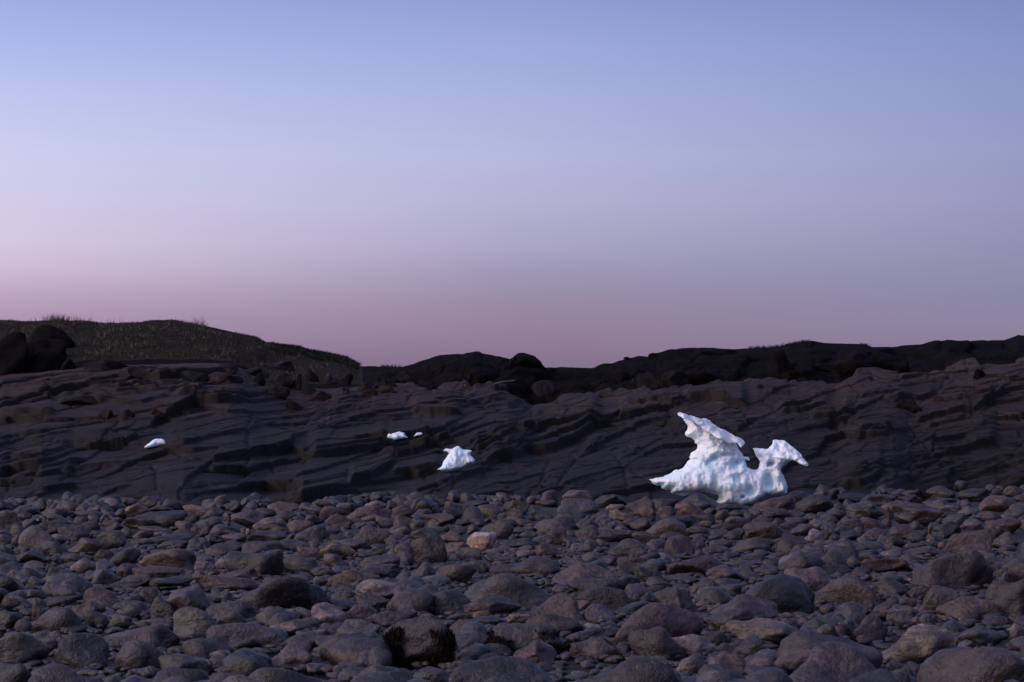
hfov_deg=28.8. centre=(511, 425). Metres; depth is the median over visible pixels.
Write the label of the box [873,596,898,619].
beach stone
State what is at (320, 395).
rock
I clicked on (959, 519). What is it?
beach stone
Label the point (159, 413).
rock
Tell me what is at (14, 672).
beach stone
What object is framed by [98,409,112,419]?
rock
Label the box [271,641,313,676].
beach stone
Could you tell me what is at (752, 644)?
beach stone
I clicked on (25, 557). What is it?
beach stone
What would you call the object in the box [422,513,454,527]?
beach stone
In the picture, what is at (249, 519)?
beach stone
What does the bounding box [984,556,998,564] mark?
beach stone
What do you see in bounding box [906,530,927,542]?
beach stone
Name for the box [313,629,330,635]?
beach stone
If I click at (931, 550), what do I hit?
beach stone
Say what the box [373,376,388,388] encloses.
rock
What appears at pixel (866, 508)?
beach stone
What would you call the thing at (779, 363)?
rock
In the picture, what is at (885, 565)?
beach stone
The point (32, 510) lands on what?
beach stone
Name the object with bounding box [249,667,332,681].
beach stone
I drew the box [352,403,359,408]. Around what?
rock
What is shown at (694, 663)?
beach stone
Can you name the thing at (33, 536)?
beach stone
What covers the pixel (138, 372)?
rock
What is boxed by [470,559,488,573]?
beach stone
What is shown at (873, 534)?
beach stone
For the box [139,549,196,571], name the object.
beach stone
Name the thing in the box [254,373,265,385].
rock
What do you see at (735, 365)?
rocky ridge
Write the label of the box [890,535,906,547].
beach stone
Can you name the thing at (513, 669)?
boulder
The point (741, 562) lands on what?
beach stone
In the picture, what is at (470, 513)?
beach stone
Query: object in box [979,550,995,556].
beach stone
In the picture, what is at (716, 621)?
beach stone
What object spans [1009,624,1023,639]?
beach stone
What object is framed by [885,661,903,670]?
beach stone
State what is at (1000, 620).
beach stone
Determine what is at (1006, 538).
beach stone
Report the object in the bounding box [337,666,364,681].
beach stone
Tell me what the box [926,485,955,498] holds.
beach stone
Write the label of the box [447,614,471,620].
beach stone
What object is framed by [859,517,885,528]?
beach stone
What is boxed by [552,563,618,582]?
beach stone
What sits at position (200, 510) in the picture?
beach stone
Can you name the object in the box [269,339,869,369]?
willow scrub
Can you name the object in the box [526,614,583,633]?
beach stone
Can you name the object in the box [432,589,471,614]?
beach stone
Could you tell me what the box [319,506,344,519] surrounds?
beach stone
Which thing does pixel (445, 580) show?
beach stone
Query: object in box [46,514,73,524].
beach stone
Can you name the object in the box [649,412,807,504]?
ice formation
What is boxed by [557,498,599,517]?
beach stone
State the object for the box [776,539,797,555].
beach stone
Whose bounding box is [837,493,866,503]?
beach stone
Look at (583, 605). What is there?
beach stone
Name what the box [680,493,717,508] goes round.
beach stone
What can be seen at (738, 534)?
beach stone
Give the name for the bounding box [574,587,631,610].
beach stone
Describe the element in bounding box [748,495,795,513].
beach stone
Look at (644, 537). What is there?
beach stone
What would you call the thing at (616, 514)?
beach stone
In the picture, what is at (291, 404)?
rock
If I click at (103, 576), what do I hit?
beach stone
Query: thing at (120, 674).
beach stone
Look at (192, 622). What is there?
beach stone
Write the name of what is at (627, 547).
beach stone
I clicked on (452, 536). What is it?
beach stone
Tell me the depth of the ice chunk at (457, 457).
43.05 m
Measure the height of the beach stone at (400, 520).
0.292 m
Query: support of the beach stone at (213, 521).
on the ground at (1018, 534)
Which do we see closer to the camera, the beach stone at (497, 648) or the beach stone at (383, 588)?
the beach stone at (497, 648)
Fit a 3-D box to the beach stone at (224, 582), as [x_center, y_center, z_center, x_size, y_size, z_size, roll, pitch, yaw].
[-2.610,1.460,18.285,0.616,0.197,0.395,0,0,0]
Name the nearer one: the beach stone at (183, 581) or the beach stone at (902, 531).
the beach stone at (183, 581)
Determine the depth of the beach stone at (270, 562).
19.84 m
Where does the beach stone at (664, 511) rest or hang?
on the ground at (1018, 534)
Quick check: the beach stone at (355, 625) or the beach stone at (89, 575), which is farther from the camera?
the beach stone at (89, 575)
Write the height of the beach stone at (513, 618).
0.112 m
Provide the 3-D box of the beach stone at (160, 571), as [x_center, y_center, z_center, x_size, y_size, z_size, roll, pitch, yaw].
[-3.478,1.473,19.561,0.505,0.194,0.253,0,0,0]
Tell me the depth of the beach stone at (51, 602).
16.46 m
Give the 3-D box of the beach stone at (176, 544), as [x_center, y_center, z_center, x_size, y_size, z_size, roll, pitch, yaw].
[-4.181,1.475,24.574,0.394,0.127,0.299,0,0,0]
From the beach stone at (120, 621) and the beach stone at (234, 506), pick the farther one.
the beach stone at (234, 506)
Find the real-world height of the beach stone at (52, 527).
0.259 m
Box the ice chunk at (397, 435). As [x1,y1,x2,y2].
[387,432,406,439]
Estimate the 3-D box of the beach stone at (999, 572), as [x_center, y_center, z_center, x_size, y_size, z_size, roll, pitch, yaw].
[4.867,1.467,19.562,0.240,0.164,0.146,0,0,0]
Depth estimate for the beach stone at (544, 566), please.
19.90 m
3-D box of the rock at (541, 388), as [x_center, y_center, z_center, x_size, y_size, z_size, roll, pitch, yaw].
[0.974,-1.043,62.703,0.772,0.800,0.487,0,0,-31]
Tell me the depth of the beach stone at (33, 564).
20.31 m
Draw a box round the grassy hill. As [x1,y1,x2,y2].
[0,320,362,383]
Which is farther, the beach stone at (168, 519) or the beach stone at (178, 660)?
the beach stone at (168, 519)
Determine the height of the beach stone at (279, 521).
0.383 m
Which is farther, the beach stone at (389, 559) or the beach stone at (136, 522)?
the beach stone at (136, 522)
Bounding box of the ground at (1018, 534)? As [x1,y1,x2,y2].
[0,491,1023,681]
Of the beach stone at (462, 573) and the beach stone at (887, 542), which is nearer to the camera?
the beach stone at (462, 573)
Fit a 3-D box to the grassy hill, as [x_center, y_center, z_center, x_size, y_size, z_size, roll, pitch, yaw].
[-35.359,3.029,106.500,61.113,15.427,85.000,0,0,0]
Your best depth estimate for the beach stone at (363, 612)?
15.27 m
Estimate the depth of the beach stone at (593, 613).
15.19 m
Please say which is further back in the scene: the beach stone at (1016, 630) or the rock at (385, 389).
the rock at (385, 389)
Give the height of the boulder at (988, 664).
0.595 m
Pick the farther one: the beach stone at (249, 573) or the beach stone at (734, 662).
the beach stone at (249, 573)
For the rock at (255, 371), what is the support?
on the bedrock slope
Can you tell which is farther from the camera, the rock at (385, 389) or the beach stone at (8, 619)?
the rock at (385, 389)
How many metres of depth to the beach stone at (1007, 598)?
15.61 m
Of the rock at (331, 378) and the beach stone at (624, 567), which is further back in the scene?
the rock at (331, 378)
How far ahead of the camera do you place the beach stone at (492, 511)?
31.93 m
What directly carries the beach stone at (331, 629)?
on the ground at (1018, 534)
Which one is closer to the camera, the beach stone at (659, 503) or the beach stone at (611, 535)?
the beach stone at (611, 535)
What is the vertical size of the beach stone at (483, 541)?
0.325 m
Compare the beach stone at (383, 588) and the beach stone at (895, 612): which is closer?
the beach stone at (895, 612)
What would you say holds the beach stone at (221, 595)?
on the ground at (1018, 534)
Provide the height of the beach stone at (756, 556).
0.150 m
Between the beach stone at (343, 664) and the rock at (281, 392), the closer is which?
the beach stone at (343, 664)
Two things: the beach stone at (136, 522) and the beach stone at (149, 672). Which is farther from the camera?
the beach stone at (136, 522)
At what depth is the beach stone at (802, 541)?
24.44 m
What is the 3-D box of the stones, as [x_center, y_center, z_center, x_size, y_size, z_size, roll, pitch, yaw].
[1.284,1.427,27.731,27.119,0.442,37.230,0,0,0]
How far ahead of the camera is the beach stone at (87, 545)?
23.33 m
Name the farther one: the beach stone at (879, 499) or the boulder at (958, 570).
the beach stone at (879, 499)
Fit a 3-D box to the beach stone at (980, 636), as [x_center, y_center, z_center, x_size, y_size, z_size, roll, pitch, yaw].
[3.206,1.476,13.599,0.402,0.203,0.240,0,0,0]
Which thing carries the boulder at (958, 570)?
on the ground at (1018, 534)
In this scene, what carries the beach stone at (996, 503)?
on the ground at (1018, 534)
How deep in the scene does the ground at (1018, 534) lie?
26.34 m
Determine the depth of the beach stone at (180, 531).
26.24 m
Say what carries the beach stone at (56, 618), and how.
on the ground at (1018, 534)
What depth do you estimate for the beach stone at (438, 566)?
20.63 m
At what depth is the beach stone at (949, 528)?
27.51 m
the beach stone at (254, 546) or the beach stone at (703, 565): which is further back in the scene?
the beach stone at (254, 546)
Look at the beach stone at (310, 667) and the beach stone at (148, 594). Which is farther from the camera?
the beach stone at (148, 594)
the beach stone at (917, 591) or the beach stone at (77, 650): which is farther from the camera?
the beach stone at (917, 591)
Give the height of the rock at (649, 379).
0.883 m
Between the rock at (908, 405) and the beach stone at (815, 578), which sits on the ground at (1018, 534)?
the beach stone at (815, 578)
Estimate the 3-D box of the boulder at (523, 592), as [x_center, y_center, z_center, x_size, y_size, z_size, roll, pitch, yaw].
[-0.033,1.480,16.676,0.948,0.511,0.458,0,0,-8]
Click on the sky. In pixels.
(560, 183)
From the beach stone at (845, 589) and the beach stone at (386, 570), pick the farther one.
the beach stone at (386, 570)
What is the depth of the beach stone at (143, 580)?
18.35 m
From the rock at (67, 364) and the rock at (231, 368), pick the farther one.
the rock at (67, 364)
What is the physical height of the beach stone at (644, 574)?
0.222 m
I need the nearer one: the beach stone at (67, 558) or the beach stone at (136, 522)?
the beach stone at (67, 558)
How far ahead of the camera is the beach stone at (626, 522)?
29.95 m
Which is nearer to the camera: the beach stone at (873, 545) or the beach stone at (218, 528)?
the beach stone at (873, 545)
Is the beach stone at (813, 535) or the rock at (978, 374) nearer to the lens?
the beach stone at (813, 535)
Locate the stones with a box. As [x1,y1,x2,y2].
[0,480,1023,681]
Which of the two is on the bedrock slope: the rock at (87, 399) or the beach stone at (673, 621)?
the rock at (87, 399)
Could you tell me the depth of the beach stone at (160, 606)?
15.44 m
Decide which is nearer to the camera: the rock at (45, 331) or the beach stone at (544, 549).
the beach stone at (544, 549)
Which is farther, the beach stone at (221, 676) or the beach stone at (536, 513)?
the beach stone at (536, 513)
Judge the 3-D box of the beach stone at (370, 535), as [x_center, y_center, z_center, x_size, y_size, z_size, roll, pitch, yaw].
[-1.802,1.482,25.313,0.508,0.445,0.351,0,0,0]
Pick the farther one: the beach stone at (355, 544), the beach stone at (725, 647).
the beach stone at (355, 544)
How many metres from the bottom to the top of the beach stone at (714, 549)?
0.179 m
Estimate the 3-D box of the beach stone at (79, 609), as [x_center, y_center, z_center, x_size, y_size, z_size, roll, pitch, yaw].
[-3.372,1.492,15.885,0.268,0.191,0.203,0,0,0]
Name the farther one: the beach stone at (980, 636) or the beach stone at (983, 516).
the beach stone at (983, 516)
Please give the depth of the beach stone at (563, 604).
15.21 m
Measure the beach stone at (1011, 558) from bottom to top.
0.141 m
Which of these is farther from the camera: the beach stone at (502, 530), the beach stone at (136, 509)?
the beach stone at (136, 509)
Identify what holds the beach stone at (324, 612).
on the ground at (1018, 534)
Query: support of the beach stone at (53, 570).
on the ground at (1018, 534)
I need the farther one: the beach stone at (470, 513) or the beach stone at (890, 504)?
the beach stone at (890, 504)
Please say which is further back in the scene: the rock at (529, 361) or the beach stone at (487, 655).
the rock at (529, 361)
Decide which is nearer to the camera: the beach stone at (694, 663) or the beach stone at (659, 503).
the beach stone at (694, 663)
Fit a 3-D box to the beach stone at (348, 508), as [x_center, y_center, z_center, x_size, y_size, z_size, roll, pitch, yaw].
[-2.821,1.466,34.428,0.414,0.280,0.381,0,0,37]
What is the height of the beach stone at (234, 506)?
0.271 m
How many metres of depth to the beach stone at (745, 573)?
19.47 m
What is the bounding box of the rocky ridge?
[29,335,1023,404]
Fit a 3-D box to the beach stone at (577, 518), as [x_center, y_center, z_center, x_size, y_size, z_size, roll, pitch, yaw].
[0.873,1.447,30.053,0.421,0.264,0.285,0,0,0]
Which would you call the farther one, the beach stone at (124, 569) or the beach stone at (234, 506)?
the beach stone at (234, 506)
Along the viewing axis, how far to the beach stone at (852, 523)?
29.37 m
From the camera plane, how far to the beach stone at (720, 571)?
19.27 m
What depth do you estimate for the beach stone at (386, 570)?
19.52 m
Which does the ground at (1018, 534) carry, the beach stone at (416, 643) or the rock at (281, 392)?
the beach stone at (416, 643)
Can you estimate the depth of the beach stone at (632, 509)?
33.52 m
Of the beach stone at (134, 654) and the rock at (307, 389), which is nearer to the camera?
the beach stone at (134, 654)
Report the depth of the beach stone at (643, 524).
28.49 m
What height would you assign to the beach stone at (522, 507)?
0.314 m
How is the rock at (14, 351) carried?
on the rocky ridge
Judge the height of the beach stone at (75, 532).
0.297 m
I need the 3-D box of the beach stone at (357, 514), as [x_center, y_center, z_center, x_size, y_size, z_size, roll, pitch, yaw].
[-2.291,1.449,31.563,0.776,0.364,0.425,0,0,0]
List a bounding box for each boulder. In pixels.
[236,576,328,609]
[448,656,553,681]
[464,573,552,606]
[572,656,683,681]
[774,630,882,675]
[912,550,992,588]
[915,646,1023,681]
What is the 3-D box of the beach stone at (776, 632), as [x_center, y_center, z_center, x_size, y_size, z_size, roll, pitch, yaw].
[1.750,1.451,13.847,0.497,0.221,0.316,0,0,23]
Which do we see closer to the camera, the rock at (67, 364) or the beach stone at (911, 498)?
the beach stone at (911, 498)
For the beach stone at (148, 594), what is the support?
on the ground at (1018, 534)
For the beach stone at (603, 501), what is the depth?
37.09 m
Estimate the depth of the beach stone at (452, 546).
23.27 m
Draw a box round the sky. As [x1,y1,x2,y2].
[0,0,1023,367]
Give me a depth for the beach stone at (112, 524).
28.30 m
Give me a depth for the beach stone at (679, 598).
15.84 m
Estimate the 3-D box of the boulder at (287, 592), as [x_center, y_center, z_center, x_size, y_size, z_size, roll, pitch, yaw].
[-1.944,1.480,16.434,0.848,0.511,0.626,0,0,0]
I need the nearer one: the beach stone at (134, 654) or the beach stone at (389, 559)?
the beach stone at (134, 654)
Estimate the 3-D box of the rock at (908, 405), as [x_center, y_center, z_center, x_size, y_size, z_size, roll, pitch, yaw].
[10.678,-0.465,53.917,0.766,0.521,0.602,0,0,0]
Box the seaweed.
[382,624,570,669]
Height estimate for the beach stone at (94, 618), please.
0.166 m
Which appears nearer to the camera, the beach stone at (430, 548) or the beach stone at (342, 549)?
the beach stone at (430, 548)
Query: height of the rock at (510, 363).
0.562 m
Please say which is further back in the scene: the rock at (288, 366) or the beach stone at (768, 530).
the rock at (288, 366)
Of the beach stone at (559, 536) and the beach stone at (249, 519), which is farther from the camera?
the beach stone at (249, 519)
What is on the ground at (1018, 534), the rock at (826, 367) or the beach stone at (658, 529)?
the beach stone at (658, 529)
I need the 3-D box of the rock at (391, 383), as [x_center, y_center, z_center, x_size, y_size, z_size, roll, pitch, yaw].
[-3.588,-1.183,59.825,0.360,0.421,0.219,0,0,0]
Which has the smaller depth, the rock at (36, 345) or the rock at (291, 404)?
the rock at (291, 404)
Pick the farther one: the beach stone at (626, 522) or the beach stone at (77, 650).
the beach stone at (626, 522)
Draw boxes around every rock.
[0,331,28,375]
[27,324,74,347]
[27,338,66,360]
[59,394,98,405]
[61,358,75,369]
[83,359,128,370]
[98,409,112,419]
[116,409,134,419]
[127,365,149,379]
[151,408,164,418]
[178,370,208,381]
[181,410,192,414]
[208,372,242,383]
[217,363,239,374]
[244,367,262,375]
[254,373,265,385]
[264,386,289,399]
[265,361,294,371]
[267,371,294,388]
[285,400,302,410]
[294,373,301,390]
[301,382,316,394]
[305,369,318,381]
[307,390,331,400]
[326,373,338,384]
[337,387,349,394]
[339,373,352,384]
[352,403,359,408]
[357,382,373,391]
[362,389,377,396]
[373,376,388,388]
[378,386,396,392]
[387,379,396,386]
[395,371,416,384]
[464,374,473,380]
[504,358,513,367]
[512,353,545,369]
[532,380,556,397]
[636,372,660,388]
[648,353,657,359]
[660,369,684,388]
[684,371,724,385]
[767,351,793,375]
[815,363,834,371]
[834,350,876,381]
[871,351,909,372]
[895,399,921,412]
[931,396,941,400]
[942,396,952,401]
[973,369,984,379]
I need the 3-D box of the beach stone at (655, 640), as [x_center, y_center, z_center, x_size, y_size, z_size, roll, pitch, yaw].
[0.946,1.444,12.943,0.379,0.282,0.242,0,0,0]
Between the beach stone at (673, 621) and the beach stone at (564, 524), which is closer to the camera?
the beach stone at (673, 621)
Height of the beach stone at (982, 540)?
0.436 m
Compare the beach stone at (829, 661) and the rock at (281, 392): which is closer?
the beach stone at (829, 661)
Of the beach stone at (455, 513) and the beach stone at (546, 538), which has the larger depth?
the beach stone at (455, 513)
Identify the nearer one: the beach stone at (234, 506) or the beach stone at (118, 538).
the beach stone at (118, 538)
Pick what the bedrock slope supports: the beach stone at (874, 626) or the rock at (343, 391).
the rock at (343, 391)
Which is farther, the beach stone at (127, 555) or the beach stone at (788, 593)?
the beach stone at (127, 555)
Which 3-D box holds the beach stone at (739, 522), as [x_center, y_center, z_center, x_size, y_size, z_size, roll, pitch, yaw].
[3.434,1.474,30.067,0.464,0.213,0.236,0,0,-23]
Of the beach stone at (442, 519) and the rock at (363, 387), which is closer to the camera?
the beach stone at (442, 519)
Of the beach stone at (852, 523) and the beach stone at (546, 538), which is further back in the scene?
the beach stone at (852, 523)
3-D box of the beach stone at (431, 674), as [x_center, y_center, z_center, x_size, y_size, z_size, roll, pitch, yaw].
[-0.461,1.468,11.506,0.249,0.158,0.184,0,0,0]
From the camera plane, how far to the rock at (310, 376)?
64.92 m
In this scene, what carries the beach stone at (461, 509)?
on the ground at (1018, 534)
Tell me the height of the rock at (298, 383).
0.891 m
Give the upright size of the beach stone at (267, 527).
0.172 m
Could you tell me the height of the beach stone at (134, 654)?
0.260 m
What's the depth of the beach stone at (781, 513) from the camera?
32.37 m
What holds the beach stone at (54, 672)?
on the ground at (1018, 534)
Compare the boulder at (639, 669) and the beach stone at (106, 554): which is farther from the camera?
the beach stone at (106, 554)
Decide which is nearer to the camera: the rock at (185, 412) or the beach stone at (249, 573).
the beach stone at (249, 573)
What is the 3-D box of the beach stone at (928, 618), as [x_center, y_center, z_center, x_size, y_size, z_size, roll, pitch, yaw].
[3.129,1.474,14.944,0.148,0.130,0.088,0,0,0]
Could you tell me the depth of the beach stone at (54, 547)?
23.15 m
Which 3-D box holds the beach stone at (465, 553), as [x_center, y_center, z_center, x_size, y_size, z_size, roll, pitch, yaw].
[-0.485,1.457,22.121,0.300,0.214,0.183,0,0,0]
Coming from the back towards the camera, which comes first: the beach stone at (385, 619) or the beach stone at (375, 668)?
the beach stone at (385, 619)
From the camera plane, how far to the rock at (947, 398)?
54.72 m
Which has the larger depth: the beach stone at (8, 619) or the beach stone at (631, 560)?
the beach stone at (631, 560)
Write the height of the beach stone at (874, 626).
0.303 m
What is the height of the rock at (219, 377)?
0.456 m
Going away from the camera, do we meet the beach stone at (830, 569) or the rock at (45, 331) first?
the beach stone at (830, 569)
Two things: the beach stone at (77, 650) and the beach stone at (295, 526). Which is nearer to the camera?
the beach stone at (77, 650)
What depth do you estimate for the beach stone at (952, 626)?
14.20 m
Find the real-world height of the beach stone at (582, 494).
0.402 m
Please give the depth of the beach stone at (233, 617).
15.04 m
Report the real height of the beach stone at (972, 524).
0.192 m
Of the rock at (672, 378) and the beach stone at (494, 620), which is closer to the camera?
the beach stone at (494, 620)
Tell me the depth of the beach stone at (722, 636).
13.75 m
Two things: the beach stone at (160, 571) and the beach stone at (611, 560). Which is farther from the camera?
the beach stone at (611, 560)
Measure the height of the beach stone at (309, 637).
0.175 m
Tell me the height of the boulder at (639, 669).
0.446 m
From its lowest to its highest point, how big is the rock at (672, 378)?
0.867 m
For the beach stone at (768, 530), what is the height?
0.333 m
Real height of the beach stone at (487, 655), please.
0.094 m
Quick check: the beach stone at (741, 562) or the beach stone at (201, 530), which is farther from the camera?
the beach stone at (201, 530)
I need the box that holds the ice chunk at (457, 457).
[437,446,474,471]
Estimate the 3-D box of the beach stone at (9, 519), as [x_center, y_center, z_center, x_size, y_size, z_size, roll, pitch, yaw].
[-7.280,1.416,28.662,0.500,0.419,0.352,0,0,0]
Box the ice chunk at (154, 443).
[144,439,164,447]
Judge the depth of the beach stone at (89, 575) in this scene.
18.73 m
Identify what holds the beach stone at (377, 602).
on the ground at (1018, 534)
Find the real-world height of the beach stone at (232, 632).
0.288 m
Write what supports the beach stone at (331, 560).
on the ground at (1018, 534)
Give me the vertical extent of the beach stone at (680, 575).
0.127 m
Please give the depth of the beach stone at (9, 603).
16.19 m
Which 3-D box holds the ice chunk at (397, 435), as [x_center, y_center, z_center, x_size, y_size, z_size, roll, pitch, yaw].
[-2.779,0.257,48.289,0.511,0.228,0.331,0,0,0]
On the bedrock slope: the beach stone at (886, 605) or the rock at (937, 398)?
the rock at (937, 398)
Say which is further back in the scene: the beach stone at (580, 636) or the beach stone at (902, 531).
the beach stone at (902, 531)
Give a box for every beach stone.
[0,510,21,531]
[0,597,20,611]
[0,610,23,634]
[0,632,50,666]
[0,664,30,681]
[13,505,40,514]
[14,618,31,631]
[16,551,50,563]
[18,525,54,548]
[23,560,45,570]
[25,585,41,589]
[28,663,95,681]
[31,606,82,632]
[32,631,62,651]
[36,519,69,534]
[41,508,75,518]
[42,541,67,556]
[43,566,70,580]
[45,595,77,607]
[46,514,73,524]
[54,633,108,670]
[58,525,91,540]
[60,553,95,562]
[69,537,113,555]
[70,558,95,572]
[71,601,105,620]
[83,567,100,581]
[83,587,120,606]
[84,611,108,630]
[91,568,118,584]
[94,549,114,559]
[96,530,128,548]
[99,519,122,530]
[102,672,124,680]
[103,624,179,651]
[106,613,133,629]
[110,548,140,566]
[110,574,150,587]
[115,640,161,673]
[116,563,137,576]
[118,609,140,619]
[122,515,162,528]
[125,503,149,515]
[132,566,181,577]
[137,666,160,678]
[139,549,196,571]
[139,587,158,603]
[141,619,173,630]
[143,510,187,527]
[149,576,193,591]
[150,534,191,544]
[150,596,177,616]
[157,540,187,549]
[158,653,212,675]
[166,584,210,611]
[173,529,195,537]
[173,607,217,638]
[183,505,207,515]
[191,521,209,537]
[194,575,259,592]
[196,516,224,530]
[205,540,241,556]
[205,600,260,621]
[206,623,288,653]
[209,672,239,680]
[210,524,240,535]
[210,590,233,602]
[216,611,244,624]
[218,568,257,578]
[223,500,242,512]
[223,530,248,540]
[224,549,284,575]
[227,638,264,648]
[231,510,264,528]
[241,540,280,552]
[247,530,286,541]
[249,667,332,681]
[252,517,290,532]
[257,524,284,530]
[267,501,298,514]
[269,617,319,635]
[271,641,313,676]
[280,538,309,551]
[283,630,317,650]
[284,555,318,573]
[287,519,312,533]
[294,524,326,542]
[297,546,320,560]
[305,663,333,675]
[311,602,351,623]
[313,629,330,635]
[317,625,339,633]
[318,540,354,559]
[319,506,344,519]
[322,553,349,573]
[325,514,353,528]
[328,570,380,586]
[332,661,366,669]
[336,502,362,515]
[337,619,381,633]
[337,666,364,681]
[342,538,372,551]
[346,506,391,522]
[346,605,377,619]
[353,525,389,545]
[355,579,400,598]
[356,592,389,612]
[358,563,402,577]
[358,665,398,674]
[359,555,399,568]
[365,610,417,627]
[385,617,447,669]
[392,504,413,518]
[393,514,411,529]
[410,528,439,539]
[410,533,447,563]
[411,562,436,577]
[413,666,449,681]
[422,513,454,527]
[422,575,450,586]
[432,562,455,568]
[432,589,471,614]
[436,563,476,584]
[441,531,466,542]
[443,508,461,523]
[444,501,469,518]
[445,542,469,552]
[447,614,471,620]
[455,547,481,561]
[460,500,489,506]
[461,506,487,524]
[463,595,521,614]
[466,532,496,554]
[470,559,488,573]
[472,615,508,625]
[476,652,505,659]
[478,503,505,521]
[479,521,513,538]
[485,643,511,655]
[486,623,566,652]
[488,564,514,573]
[497,512,527,519]
[499,538,534,547]
[503,500,530,514]
[506,614,530,623]
[510,556,559,575]
[513,640,557,665]
[524,593,584,619]
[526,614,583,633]
[528,505,553,520]
[532,534,553,544]
[534,516,575,536]
[534,543,563,557]
[545,530,566,544]
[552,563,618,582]
[556,513,582,529]
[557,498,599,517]
[562,490,592,500]
[565,628,619,642]
[568,578,627,592]
[569,637,618,661]
[574,525,598,539]
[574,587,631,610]
[577,600,589,610]
[582,604,617,624]
[594,494,626,507]
[597,528,632,541]
[597,555,617,566]
[607,538,648,556]
[608,508,631,521]
[612,601,650,618]
[613,602,703,649]
[614,562,637,574]
[617,557,646,562]
[619,575,639,583]
[622,516,640,529]
[626,496,655,516]
[628,626,685,661]
[629,517,652,531]
[632,532,657,542]
[634,566,662,581]
[645,518,686,538]
[646,577,671,587]
[652,498,678,509]
[654,587,696,612]
[657,506,676,518]
[662,515,697,527]
[664,535,694,554]
[667,572,694,580]
[668,556,723,577]
[672,634,715,657]
[674,501,705,517]
[676,653,704,674]
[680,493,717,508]
[686,526,708,539]
[702,545,730,553]
[703,609,754,630]
[703,631,726,645]
[705,594,778,623]
[706,565,741,579]
[707,653,746,675]
[715,504,749,511]
[715,643,736,651]
[723,528,744,539]
[724,516,751,527]
[725,618,797,645]
[727,559,762,568]
[731,635,764,657]
[732,537,775,551]
[738,552,764,560]
[739,569,760,581]
[743,522,783,538]
[745,574,814,614]
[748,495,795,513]
[755,565,778,575]
[758,508,788,520]
[772,537,808,550]
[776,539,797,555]
[780,618,799,629]
[784,566,830,591]
[787,491,810,502]
[788,544,803,554]
[789,641,875,681]
[790,524,818,535]
[795,494,833,514]
[804,529,822,543]
[814,575,880,608]
[822,564,849,575]
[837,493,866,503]
[837,518,863,528]
[845,500,883,519]
[851,614,887,642]
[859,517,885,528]
[860,494,896,505]
[861,559,912,572]
[862,527,885,540]
[863,541,888,550]
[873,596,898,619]
[874,577,907,600]
[877,534,893,549]
[880,501,917,509]
[882,624,955,663]
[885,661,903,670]
[886,604,918,622]
[889,524,913,538]
[890,504,943,528]
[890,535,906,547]
[897,494,922,503]
[903,546,944,555]
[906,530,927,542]
[908,585,929,601]
[913,489,932,500]
[918,585,961,613]
[919,613,938,623]
[922,500,958,511]
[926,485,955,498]
[931,520,960,537]
[936,596,999,620]
[941,513,967,525]
[941,620,967,632]
[943,528,997,552]
[955,626,1008,647]
[958,488,989,501]
[960,519,984,529]
[975,511,1001,521]
[978,495,1014,511]
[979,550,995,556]
[981,616,1010,630]
[984,518,1021,533]
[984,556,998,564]
[985,580,1023,617]
[992,532,1018,548]
[995,567,1007,577]
[999,555,1017,561]
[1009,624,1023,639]
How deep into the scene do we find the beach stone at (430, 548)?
21.64 m
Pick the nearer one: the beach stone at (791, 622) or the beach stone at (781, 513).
the beach stone at (791, 622)
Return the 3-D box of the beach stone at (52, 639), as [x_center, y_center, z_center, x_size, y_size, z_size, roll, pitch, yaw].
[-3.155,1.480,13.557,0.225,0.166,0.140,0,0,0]
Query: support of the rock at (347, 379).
on the rocky ridge
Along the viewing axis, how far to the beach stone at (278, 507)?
34.33 m
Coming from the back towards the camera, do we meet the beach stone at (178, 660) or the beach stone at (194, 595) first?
the beach stone at (194, 595)
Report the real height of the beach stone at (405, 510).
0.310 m
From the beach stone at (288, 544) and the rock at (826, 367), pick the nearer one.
the beach stone at (288, 544)
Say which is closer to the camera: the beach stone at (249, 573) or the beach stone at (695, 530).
the beach stone at (249, 573)
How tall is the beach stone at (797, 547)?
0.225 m
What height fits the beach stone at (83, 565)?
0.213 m
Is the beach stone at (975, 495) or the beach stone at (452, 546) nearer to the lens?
the beach stone at (452, 546)
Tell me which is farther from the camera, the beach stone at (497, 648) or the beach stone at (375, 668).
the beach stone at (497, 648)
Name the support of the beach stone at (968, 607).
on the ground at (1018, 534)
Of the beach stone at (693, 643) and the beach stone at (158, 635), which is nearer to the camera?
the beach stone at (693, 643)
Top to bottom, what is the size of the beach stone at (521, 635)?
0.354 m
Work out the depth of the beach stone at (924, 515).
29.98 m
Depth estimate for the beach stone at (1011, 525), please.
28.16 m
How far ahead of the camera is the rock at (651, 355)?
73.21 m
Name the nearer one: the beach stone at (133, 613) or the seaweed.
the seaweed
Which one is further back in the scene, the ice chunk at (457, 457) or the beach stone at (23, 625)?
the ice chunk at (457, 457)
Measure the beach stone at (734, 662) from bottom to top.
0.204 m
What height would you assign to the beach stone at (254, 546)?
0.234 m
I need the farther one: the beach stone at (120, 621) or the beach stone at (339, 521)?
the beach stone at (339, 521)
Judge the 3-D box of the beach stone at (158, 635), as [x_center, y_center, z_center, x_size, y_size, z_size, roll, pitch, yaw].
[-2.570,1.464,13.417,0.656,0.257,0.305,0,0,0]
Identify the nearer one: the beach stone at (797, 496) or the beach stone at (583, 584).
the beach stone at (583, 584)
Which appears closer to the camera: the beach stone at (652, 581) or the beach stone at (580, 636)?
the beach stone at (580, 636)
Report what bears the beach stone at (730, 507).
on the ground at (1018, 534)
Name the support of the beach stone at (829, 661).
on the ground at (1018, 534)
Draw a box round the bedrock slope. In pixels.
[0,357,1023,506]
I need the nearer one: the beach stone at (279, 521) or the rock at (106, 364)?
the beach stone at (279, 521)
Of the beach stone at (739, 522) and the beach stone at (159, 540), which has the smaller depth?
the beach stone at (159, 540)

